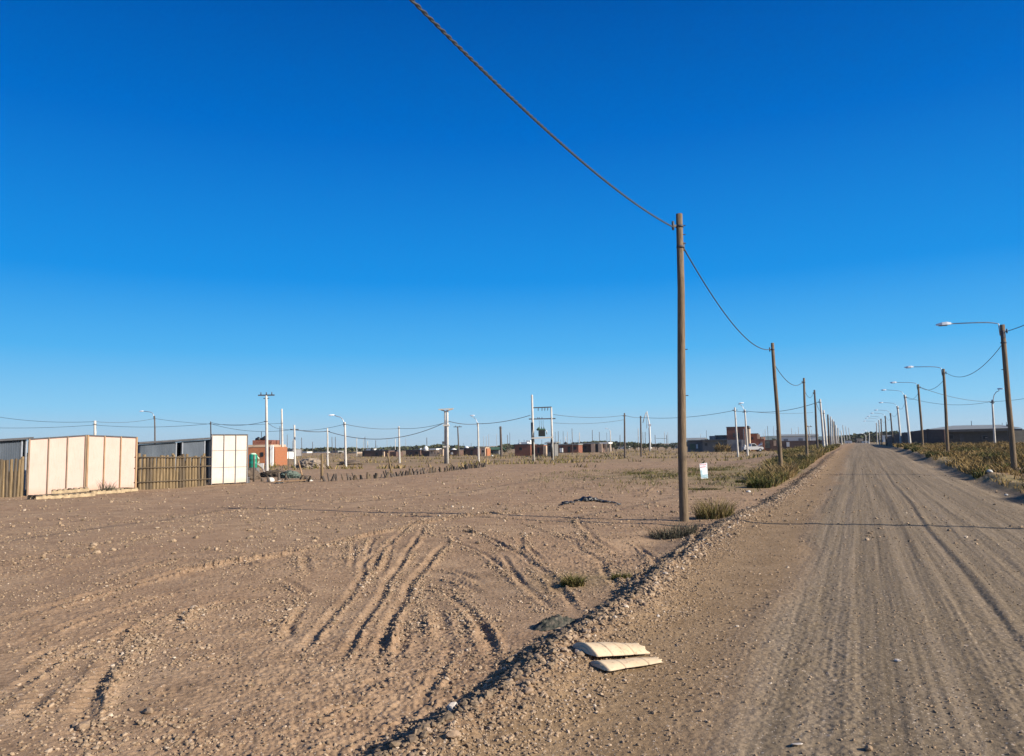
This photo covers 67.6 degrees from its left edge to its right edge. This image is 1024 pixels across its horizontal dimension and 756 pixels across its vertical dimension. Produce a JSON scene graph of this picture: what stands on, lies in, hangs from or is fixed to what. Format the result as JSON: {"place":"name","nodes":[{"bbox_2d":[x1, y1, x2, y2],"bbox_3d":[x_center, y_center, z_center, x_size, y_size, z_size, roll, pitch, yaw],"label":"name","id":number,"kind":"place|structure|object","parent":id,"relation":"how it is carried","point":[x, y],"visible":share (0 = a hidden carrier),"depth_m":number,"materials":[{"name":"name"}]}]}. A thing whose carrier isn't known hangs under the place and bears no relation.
{"place":"outdoors","nodes":[
{"label":"outdoors","id":0,"kind":"place"},
{"bbox_2d":[0,441,1023,755],"bbox_3d":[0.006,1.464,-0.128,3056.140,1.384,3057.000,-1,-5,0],"label":"ground","id":1,"kind":"structure","parent":0,"point":[968,593],"depth_m":7.59,"materials":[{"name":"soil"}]},
{"bbox_2d":[0,457,23,496],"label":"picket fence","id":2,"kind":"object","parent":1,"relation":"on","point":[6,473],"visible":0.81,"depth_m":30.42,"materials":[{"name":"brown wood"}]},
{"bbox_2d":[0,437,33,491],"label":"metal shed","id":3,"kind":"structure","parent":1,"relation":"on","point":[13,448],"depth_m":32.92,"materials":[{"name":"metal"}]},
{"bbox_2d":[27,493,73,498],"bbox_3d":[-17.164,4.404,28.468,0.952,0.141,1.250,-5,-7,41],"label":"pallet","id":4,"kind":"object","parent":1,"relation":"on","point":[51,496],"visible":0.99,"depth_m":28.22,"materials":[{"name":"brown wood"}]},
{"bbox_2d":[26,435,86,495],"bbox_3d":[-18.841,3.645,31.673,0.224,2.585,2.184,-5,-7,41],"label":"board panel","id":5,"kind":"object","parent":1,"relation":"on","point":[57,463],"visible":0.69,"depth_m":31.59,"materials":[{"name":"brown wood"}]},
{"bbox_2d":[67,492,94,496],"bbox_3d":[-16.718,4.459,29.144,0.952,0.164,1.252,-5,-7,41],"label":"pallet","id":6,"kind":"object","parent":1,"relation":"on","point":[81,494],"visible":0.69,"depth_m":29.06,"materials":[{"name":"brown wood"}]},
{"bbox_2d":[51,487,88,493],"bbox_3d":[-17.116,4.356,29.658,1.254,0.200,0.952,2,-6,-31],"label":"pallet","id":7,"kind":"object","parent":6,"relation":"on","point":[69,490],"visible":0.99,"depth_m":29.34,"materials":[{"name":"brown wood"}]},
{"bbox_2d":[75,721,89,730],"bbox_3d":[-2.633,2.138,4.686,0.085,0.058,0.092,-15,-14,-14],"label":"stone","id":8,"kind":"object","parent":1,"relation":"on","point":[81,725],"visible":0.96,"depth_m":4.66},
{"bbox_2d":[86,489,124,493],"bbox_3d":[-16.395,4.559,30.742,0.952,0.141,1.250,-5,-6,39],"label":"pallet","id":9,"kind":"object","parent":1,"relation":"on","point":[99,491],"visible":0.72,"depth_m":30.42,"materials":[{"name":"brown wood"}]},
{"bbox_2d":[97,478,119,493],"bbox_3d":[-16.257,4.311,30.716,0.927,0.720,1.011,-1,-5,0],"label":"dead bush","id":10,"kind":"object","parent":1,"relation":"on","point":[109,488],"visible":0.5,"depth_m":30.67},
{"bbox_2d":[85,435,137,489],"bbox_3d":[-17.463,3.744,33.367,0.223,2.531,2.126,-5,-6,39],"label":"board panel","id":11,"kind":"object","parent":1,"relation":"on","point":[110,460],"visible":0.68,"depth_m":33.31,"materials":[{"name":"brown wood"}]},
{"bbox_2d":[105,487,137,491],"bbox_3d":[-16.439,4.697,32.149,0.952,0.141,1.000,-5,-6,38],"label":"pallet","id":12,"kind":"object","parent":1,"relation":"on","point":[128,489],"visible":0.55,"depth_m":32.00,"materials":[{"name":"brown wood"}]},
{"bbox_2d":[139,411,155,443],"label":"wooden lamp pole","id":13,"kind":"object","parent":1,"relation":"on","point":[154,425],"visible":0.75,"depth_m":99.83,"materials":[{"name":"grey wood"}]},
{"bbox_2d":[142,707,153,713],"bbox_3d":[-2.354,2.147,4.941,0.075,0.041,0.061,-1,-5,2],"label":"stone","id":14,"kind":"object","parent":1,"relation":"on","point":[149,710],"visible":1,"depth_m":4.92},
{"bbox_2d":[134,453,211,489],"bbox_3d":[-15.744,4.397,35.524,0.319,1.851,3.680,-5,-6,39],"label":"picket fence","id":15,"kind":"object","parent":1,"relation":"on","point":[160,475],"visible":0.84,"depth_m":35.36,"materials":[{"name":"brown wood"}]},
{"bbox_2d":[137,437,210,482],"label":"metal shed","id":16,"kind":"structure","parent":1,"relation":"on","point":[199,447],"depth_m":38.59,"materials":[{"name":"metal"}]},
{"bbox_2d":[210,434,247,484],"bbox_3d":[-13.996,4.055,37.861,1.820,2.546,0.226,4,-7,-42],"label":"board panel","id":17,"kind":"object","parent":1,"relation":"on","point":[229,458],"visible":0.91,"depth_m":37.79,"materials":[{"name":"white wood"}]},
{"bbox_2d":[27,444,450,456],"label":"woodland","id":18,"kind":"object","parent":1,"relation":"on","point":[351,449],"visible":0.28,"depth_m":381.71,"materials":[{"name":"green plant"}]},
{"bbox_2d":[253,455,254,481],"bbox_3d":[-13.739,4.908,40.749,0.107,1.599,0.105,-1,-5,0],"label":"wooden post","id":19,"kind":"object","parent":1,"relation":"on","point":[253,468],"visible":0.78,"depth_m":40.72,"materials":[{"name":"brown wood"}]},
{"bbox_2d":[249,453,259,471],"bbox_3d":[-19.456,6.540,57.676,0.864,1.783,0.700,-1,-5,0],"label":"water tank","id":20,"kind":"object","parent":1,"relation":"on","point":[251,460],"visible":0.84,"depth_m":57.48,"materials":[{"name":"green plastic"}]},
{"bbox_2d":[248,467,260,479],"bbox_3d":[-14.791,5.439,43.241,1.180,0.788,1.110,-1,-5,0],"label":"rubble heap","id":21,"kind":"object","parent":1,"relation":"on","point":[257,474],"visible":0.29,"depth_m":43.08,"materials":[{"name":"brown stone"}]},
{"bbox_2d":[258,392,274,470],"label":"concrete pole","id":22,"kind":"object","parent":1,"relation":"on","point":[266,398],"visible":0.91,"depth_m":67.80,"materials":[{"name":"concrete"}]},
{"bbox_2d":[248,432,286,466],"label":"brick house","id":23,"kind":"structure","parent":1,"relation":"on","point":[277,453],"depth_m":92.17,"materials":[{"name":"orange brick"}]},
{"bbox_2d":[260,470,284,476],"bbox_3d":[-15.164,6.111,49.038,2.387,0.462,1.575,-1,-5,0],"label":"rubble heap","id":24,"kind":"object","parent":1,"relation":"on","point":[270,473],"visible":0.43,"depth_m":48.58,"materials":[{"name":"grey stone"}]},
{"bbox_2d":[281,409,282,446],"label":"concrete pole","id":25,"kind":"object","parent":1,"relation":"on","point":[281,427],"visible":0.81,"depth_m":95.76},
{"bbox_2d":[280,470,300,478],"bbox_3d":[-11.707,5.064,40.330,1.254,0.432,0.822,-1,-5,0],"label":"tarpaulin heap","id":26,"kind":"object","parent":1,"relation":"on","point":[292,474],"visible":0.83,"depth_m":40.12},
{"bbox_2d":[287,451,293,458],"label":"building","id":27,"kind":"structure","parent":1,"relation":"on","point":[291,454],"depth_m":151.84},
{"bbox_2d":[287,449,300,455],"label":"building","id":28,"kind":"structure","parent":1,"relation":"on","point":[298,452],"depth_m":200.52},
{"bbox_2d":[290,425,298,467],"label":"concrete pole","id":29,"kind":"object","parent":1,"relation":"on","point":[294,429],"visible":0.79,"depth_m":79.65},
{"bbox_2d":[296,458,324,467],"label":"gravel heap","id":30,"kind":"object","parent":1,"relation":"on","point":[310,462],"visible":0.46,"depth_m":79.33,"materials":[{"name":"gravel"}]},
{"bbox_2d":[320,454,322,479],"bbox_3d":[-10.610,5.047,42.742,0.166,1.633,0.162,-1,-5,0],"label":"wooden post","id":31,"kind":"object","parent":1,"relation":"on","point":[321,471],"visible":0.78,"depth_m":42.69,"materials":[{"name":"brown wood"}]},
{"bbox_2d":[327,428,328,465],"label":"concrete pole","id":32,"kind":"object","parent":1,"relation":"on","point":[327,448],"visible":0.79,"depth_m":87.56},
{"bbox_2d":[328,423,443,438],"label":"overhead cable","id":33,"kind":"object","parent":32,"relation":"attached to","point":[388,438],"visible":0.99,"depth_m":88.81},
{"bbox_2d":[329,414,346,466],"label":"concrete lamp pole","id":34,"kind":"object","parent":1,"relation":"on","point":[345,447],"visible":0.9,"depth_m":77.69,"materials":[{"name":"concrete"}]},
{"bbox_2d":[337,460,362,464],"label":"dirt mound","id":35,"kind":"object","parent":1,"relation":"on","point":[350,462],"visible":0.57,"depth_m":91.47,"materials":[{"name":"brown soil"}]},
{"bbox_2d":[362,445,402,456],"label":"house","id":36,"kind":"structure","parent":1,"relation":"on","point":[372,452],"depth_m":164.65,"materials":[{"name":"grey brick"}]},
{"bbox_2d":[398,426,400,462],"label":"concrete pole","id":37,"kind":"object","parent":1,"relation":"on","point":[399,444],"visible":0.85,"depth_m":97.59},
{"bbox_2d":[26,449,785,469],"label":"plain scrub","id":38,"kind":"object","parent":1,"relation":"on","point":[495,462],"visible":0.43,"depth_m":101.39,"materials":[{"name":"plant"}]},
{"bbox_2d":[406,446,437,455],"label":"house","id":39,"kind":"structure","parent":1,"relation":"on","point":[422,452],"depth_m":159.46,"materials":[{"name":"grey brick"}]},
{"bbox_2d":[429,448,449,455],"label":"unfinished house","id":40,"kind":"structure","parent":1,"relation":"on","point":[433,452],"depth_m":157.09,"materials":[{"name":"grey brick"}]},
{"bbox_2d":[438,408,453,463],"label":"twin pole","id":41,"kind":"object","parent":1,"relation":"on","point":[445,442],"visible":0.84,"depth_m":89.69,"materials":[{"name":"concrete"}]},
{"bbox_2d":[447,702,456,710],"bbox_3d":[-0.359,1.963,4.587,0.068,0.038,0.061,-15,1,-31],"label":"stone","id":42,"kind":"object","parent":1,"relation":"on","point":[450,706],"visible":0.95,"depth_m":4.57,"materials":[{"name":"stone"}]},
{"bbox_2d":[445,730,460,738],"bbox_3d":[-0.305,1.871,4.016,0.091,0.049,0.065,18,-19,-40],"label":"stone","id":43,"kind":"object","parent":1,"relation":"on","point":[452,734],"visible":1,"depth_m":4.00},
{"bbox_2d":[450,448,463,455],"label":"house","id":44,"kind":"structure","parent":1,"relation":"on","point":[454,451],"depth_m":159.49,"materials":[{"name":"brown brick"}]},
{"bbox_2d":[455,425,461,455],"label":"utility pole","id":45,"kind":"object","parent":1,"relation":"on","point":[458,439],"visible":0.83,"depth_m":149.44,"materials":[{"name":"brown wood"}]},
{"bbox_2d":[459,443,480,454],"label":"house","id":46,"kind":"structure","parent":1,"relation":"on","point":[470,451],"depth_m":161.21,"materials":[{"name":"brown brick"}]},
{"bbox_2d":[470,415,479,461],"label":"concrete lamp pole","id":47,"kind":"object","parent":1,"relation":"on","point":[477,438],"visible":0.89,"depth_m":97.64,"materials":[{"name":"concrete"}]},
{"bbox_2d":[480,447,490,455],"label":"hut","id":48,"kind":"object","parent":1,"relation":"on","point":[485,451],"visible":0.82,"depth_m":149.48,"materials":[{"name":"orange brick"}]},
{"bbox_2d":[490,447,504,453],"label":"green shed","id":49,"kind":"structure","parent":1,"relation":"on","point":[495,450],"depth_m":169.26,"materials":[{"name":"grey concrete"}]},
{"bbox_2d":[499,426,502,456],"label":"utility pole","id":50,"kind":"object","parent":1,"relation":"on","point":[501,450],"visible":0.84,"depth_m":139.31,"materials":[{"name":"grey concrete"}]},
{"bbox_2d":[523,687,532,693],"bbox_3d":[0.100,1.941,4.758,0.062,0.036,0.053,2,-6,-31],"label":"stone","id":51,"kind":"object","parent":1,"relation":"on","point":[527,690],"visible":1,"depth_m":4.74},
{"bbox_2d":[514,440,546,455],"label":"brick house","id":52,"kind":"structure","parent":1,"relation":"on","point":[523,448],"depth_m":139.68,"materials":[{"name":"brick"}]},
{"bbox_2d":[529,395,555,460],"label":"transformer platform","id":53,"kind":"structure","parent":1,"relation":"on","point":[541,431],"depth_m":97.51,"materials":[{"name":"concrete"}]},
{"bbox_2d":[544,442,559,456],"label":"grey shed","id":54,"kind":"structure","parent":1,"relation":"on","point":[555,445],"depth_m":129.57,"materials":[{"name":"concrete"}]},
{"bbox_2d":[533,614,578,630],"bbox_3d":[0.443,2.230,7.086,0.620,0.155,0.340,0,-5,-7],"label":"crumpled cloth","id":55,"kind":"object","parent":1,"relation":"on","point":[552,622],"visible":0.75,"depth_m":7.02,"materials":[{"name":"fabric"}]},
{"bbox_2d":[559,442,582,452],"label":"house","id":56,"kind":"structure","parent":1,"relation":"on","point":[565,447],"depth_m":179.12,"materials":[{"name":"red brick"}]},
{"bbox_2d":[557,572,588,586],"bbox_3d":[0.734,2.428,9.206,0.442,0.201,0.459,-1,-5,0],"label":"grass tussock","id":57,"kind":"object","parent":1,"relation":"on","point":[570,581],"depth_m":9.14,"materials":[{"name":"plant"}]},
{"bbox_2d":[560,496,620,504],"bbox_3d":[2.149,3.459,21.598,1.700,0.157,1.838,-1,-5,0],"label":"black debris","id":58,"kind":"object","parent":1,"relation":"on","point":[586,499],"visible":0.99,"depth_m":22.12,"materials":[{"name":"plastic"}]},
{"bbox_2d":[579,442,612,452],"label":"flat roofed house","id":59,"kind":"structure","parent":1,"relation":"on","point":[595,447],"depth_m":180.84,"materials":[{"name":"brown brick"}]},
{"bbox_2d":[572,642,649,656],"bbox_3d":[0.745,2.007,5.719,0.525,0.118,0.344,2,-6,-29],"label":"cardboard sheet","id":60,"kind":"object","parent":1,"relation":"on","point":[599,649],"visible":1,"depth_m":5.62,"materials":[{"name":"cardboard"}]},
{"bbox_2d":[610,571,632,579],"bbox_3d":[1.371,2.485,9.589,0.304,0.145,0.256,-1,-5,0],"label":"grass tussock","id":61,"kind":"object","parent":1,"relation":"on","point":[620,576],"depth_m":9.56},
{"bbox_2d":[624,413,625,456],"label":"utility pole","id":62,"kind":"object","parent":1,"relation":"on","point":[624,438],"visible":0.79,"depth_m":104.55,"materials":[{"name":"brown wood"}]},
{"bbox_2d":[590,657,661,670],"bbox_3d":[0.831,2.014,5.452,0.553,0.071,0.250,2,-6,-30],"label":"cardboard sheet","id":63,"kind":"object","parent":1,"relation":"on","point":[611,665],"visible":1,"depth_m":5.37,"materials":[{"name":"cardboard"}]},
{"bbox_2d":[449,439,819,449],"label":"woodland","id":64,"kind":"object","parent":1,"relation":"on","point":[615,443],"visible":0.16,"depth_m":362.35,"materials":[{"name":"green plant"}]},
{"bbox_2d":[640,416,641,456],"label":"utility pole","id":65,"kind":"object","parent":1,"relation":"on","point":[640,438],"visible":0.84,"depth_m":115.52,"materials":[{"name":"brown wood"}]},
{"bbox_2d":[643,412,650,450],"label":"tall mast","id":66,"kind":"object","parent":1,"relation":"on","point":[649,424],"visible":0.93,"depth_m":189.40,"materials":[{"name":"concrete"}]},
{"bbox_2d":[644,520,708,539],"bbox_3d":[3.002,2.785,14.145,1.220,0.387,1.131,-4,-6,33],"label":"dead bush","id":67,"kind":"object","parent":1,"relation":"on","point":[682,532],"visible":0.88,"depth_m":14.04,"materials":[{"name":"plant"}]},
{"bbox_2d":[672,213,688,521],"bbox_3d":[3.682,-0.111,16.517,0.346,7.016,0.198,-1,-5,0],"label":"utility pole","id":68,"kind":"object","parent":1,"relation":"on","point":[682,451],"visible":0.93,"depth_m":16.46,"materials":[{"name":"brown wood"}]},
{"bbox_2d":[409,0,672,226],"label":"overhead cable","id":69,"kind":"object","parent":68,"relation":"attached to","point":[443,31],"visible":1,"depth_m":8.71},
{"bbox_2d":[685,250,769,349],"bbox_3d":[7.698,-1.802,25.643,0.032,0.729,19.414,-3,-5,24],"label":"overhead cable","id":70,"kind":"object","parent":68,"relation":"attached to","point":[717,302],"visible":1,"depth_m":20.62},
{"bbox_2d":[686,438,706,451],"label":"gabled house","id":71,"kind":"structure","parent":1,"relation":"on","point":[694,444],"depth_m":164.42,"materials":[{"name":"grey concrete"}]},
{"bbox_2d":[676,487,721,489],"bbox_3d":[6.535,3.821,26.409,1.731,0.131,0.950,-2,-5,8],"label":"grass tussock","id":72,"kind":"object","parent":1,"relation":"on","point":[701,488],"depth_m":26.40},
{"bbox_2d":[699,463,707,479],"bbox_3d":[8.386,4.132,33.464,0.357,0.841,0.081,-1,-5,0],"label":"ground sign","id":73,"kind":"object","parent":1,"relation":"on","point":[703,470],"visible":0.91,"depth_m":33.45,"materials":[{"name":"white wood"}]},
{"bbox_2d":[701,435,726,451],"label":"dark house","id":74,"kind":"structure","parent":1,"relation":"on","point":[710,442],"depth_m":159.85,"materials":[{"name":"grey concrete"}]},
{"bbox_2d":[689,493,741,518],"bbox_3d":[4.362,2.755,16.581,1.482,0.617,1.303,-1,-5,0],"label":"grass tussock","id":75,"kind":"object","parent":1,"relation":"on","point":[713,512],"depth_m":16.39,"materials":[{"name":"plant"}]},
{"bbox_2d":[714,442,731,451],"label":"bush","id":76,"kind":"object","parent":1,"relation":"on","point":[722,447],"depth_m":154.51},
{"bbox_2d":[734,407,738,456],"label":"concrete pole","id":77,"kind":"object","parent":1,"relation":"on","point":[736,432],"visible":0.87,"depth_m":102.61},
{"bbox_2d":[726,426,750,450],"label":"two storey house","id":78,"kind":"structure","parent":1,"relation":"on","point":[731,436],"depth_m":157.49,"materials":[{"name":"red brick"}]},
{"bbox_2d":[739,402,748,455],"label":"concrete lamp pole","id":79,"kind":"object","parent":1,"relation":"on","point":[745,429],"visible":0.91,"depth_m":102.68,"materials":[{"name":"concrete"}]},
{"bbox_2d":[742,443,763,451],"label":"pickup truck","id":80,"kind":"object","parent":1,"relation":"on","point":[756,448],"visible":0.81,"depth_m":148.53,"materials":[{"name":"white paint"}]},
{"bbox_2d":[750,433,764,450],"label":"brick annex","id":81,"kind":"object","parent":1,"relation":"on","point":[756,439],"visible":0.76,"depth_m":159.56,"materials":[{"name":"brick"}]},
{"bbox_2d":[743,476,773,487],"bbox_3d":[8.774,3.692,27.204,1.103,0.482,0.993,3,-6,-36],"label":"grass tussock","id":82,"kind":"object","parent":1,"relation":"on","point":[755,483],"depth_m":27.07,"materials":[{"name":"plant"}]},
{"bbox_2d":[764,440,776,450],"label":"garden wall","id":83,"kind":"structure","parent":1,"relation":"on","point":[770,444],"depth_m":159.66,"materials":[{"name":"brown brick"}]},
{"bbox_2d":[769,343,782,466],"bbox_3d":[11.836,1.603,34.274,0.400,6.399,0.201,-1,-5,0],"label":"utility pole","id":84,"kind":"object","parent":1,"relation":"on","point":[779,442],"visible":0.87,"depth_m":34.23,"materials":[{"name":"brown wood"}]},
{"bbox_2d":[744,443,839,486],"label":"roadside weeds","id":85,"kind":"object","parent":1,"relation":"on","point":[779,475],"visible":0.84,"depth_m":40.43,"materials":[{"name":"plant"}]},
{"bbox_2d":[781,434,818,440],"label":"warehouse","id":86,"kind":"structure","parent":1,"relation":"on","point":[792,437],"depth_m":259.65,"materials":[{"name":"metal"}]},
{"bbox_2d":[776,440,827,450],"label":"garden wall","id":87,"kind":"structure","parent":1,"relation":"on","point":[789,444],"depth_m":149.88,"materials":[{"name":"brown brick"}]},
{"bbox_2d":[802,378,808,456],"bbox_3d":[20.480,3.038,53.411,0.256,6.101,0.200,-1,-5,0],"label":"utility pole","id":88,"kind":"object","parent":1,"relation":"on","point":[805,423],"visible":0.87,"depth_m":53.38,"materials":[{"name":"brown wood"}]},
{"bbox_2d":[813,390,818,447],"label":"utility pole","id":89,"kind":"object","parent":1,"relation":"on","point":[816,429],"visible":0.84,"depth_m":71.82,"materials":[{"name":"grey concrete"}]},
{"bbox_2d":[818,399,824,446],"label":"concrete pole","id":90,"kind":"object","parent":1,"relation":"on","point":[822,429],"visible":0.84,"depth_m":89.75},
{"bbox_2d":[823,410,827,445],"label":"concrete pole","id":91,"kind":"object","parent":1,"relation":"on","point":[826,441],"visible":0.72,"depth_m":96.66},
{"bbox_2d":[827,414,829,444],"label":"utility pole","id":92,"kind":"object","parent":1,"relation":"on","point":[828,429],"visible":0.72,"depth_m":105.63,"materials":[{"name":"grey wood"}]},
{"bbox_2d":[830,417,831,443],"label":"utility pole","id":93,"kind":"object","parent":1,"relation":"on","point":[830,431],"visible":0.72,"depth_m":114.59,"materials":[{"name":"concrete"}]},
{"bbox_2d":[827,430,898,443],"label":"woodland","id":94,"kind":"object","parent":1,"relation":"on","point":[854,436],"visible":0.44,"depth_m":301.06,"materials":[{"name":"green plant"}]},
{"bbox_2d":[871,413,887,445],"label":"street lamp","id":95,"kind":"object","parent":1,"relation":"on","point":[885,428],"visible":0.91,"depth_m":134.60,"materials":[{"name":"grey wood"}]},
{"bbox_2d":[875,409,893,445],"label":"street lamp","id":96,"kind":"object","parent":1,"relation":"on","point":[891,427],"visible":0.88,"depth_m":120.61,"materials":[{"name":"grey wood"}]},
{"bbox_2d":[879,402,901,442],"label":"street lamp","id":97,"kind":"object","parent":1,"relation":"on","point":[900,438],"visible":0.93,"depth_m":103.73,"materials":[{"name":"concrete"}]},
{"bbox_2d":[882,389,910,443],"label":"street lamp","id":98,"kind":"object","parent":1,"relation":"on","point":[907,421],"visible":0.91,"depth_m":88.48,"materials":[{"name":"concrete"}]},
{"bbox_2d":[890,382,923,444],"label":"street lamp","id":99,"kind":"object","parent":1,"relation":"on","point":[921,424],"visible":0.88,"depth_m":70.39,"materials":[{"name":"brown wood"}]},
{"bbox_2d":[885,429,945,444],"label":"boundary wall","id":100,"kind":"structure","parent":1,"relation":"on","point":[933,436],"depth_m":95.91,"materials":[{"name":"grey brick"}]},
{"bbox_2d":[904,366,949,452],"bbox_3d":[28.794,2.358,53.006,2.570,6.536,0.240,-3,-5,25],"label":"street lamp","id":101,"kind":"object","parent":1,"relation":"on","point":[943,372],"visible":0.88,"depth_m":52.54,"materials":[{"name":"brown wood"}]},
{"bbox_2d":[917,421,1022,442],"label":"building","id":102,"kind":"structure","parent":1,"relation":"on","point":[972,433],"depth_m":95.82,"materials":[{"name":"concrete"}]},
{"bbox_2d":[936,322,1017,470],"bbox_3d":[19.376,0.878,31.959,2.595,6.649,0.309,-3,-5,23],"label":"street lamp","id":103,"kind":"object","parent":1,"relation":"on","point":[1010,423],"visible":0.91,"depth_m":31.48,"materials":[{"name":"brown wood"}]},
{"bbox_2d":[990,388,1003,442],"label":"concrete lamp pole","id":104,"kind":"object","parent":1,"relation":"on","point":[994,434],"visible":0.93,"depth_m":83.73,"materials":[{"name":"concrete"}]},
{"bbox_2d":[1014,429,1023,442],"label":"boundary wall","id":105,"kind":"structure","parent":1,"relation":"on","point":[1019,436],"depth_m":96.51,"materials":[{"name":"concrete"}]},
{"bbox_2d":[0,0,1023,452],"label":"sky","id":106,"kind":"structure","parent":0,"point":[208,207],"materials":[{"name":"blue"}]},
{"bbox_2d":[441,460,798,492],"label":"sparse grass","id":107,"kind":"structure","parent":0,"point":[693,473],"depth_m":37.22,"materials":[{"name":"plant"}]},
{"bbox_2d":[761,435,842,439],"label":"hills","id":108,"kind":"structure","parent":0,"point":[773,437],"depth_m":647.65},
{"bbox_2d":[892,440,1023,493],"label":"verge grass","id":109,"kind":"structure","parent":0,"point":[961,460],"depth_m":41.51,"materials":[{"name":"plant"}]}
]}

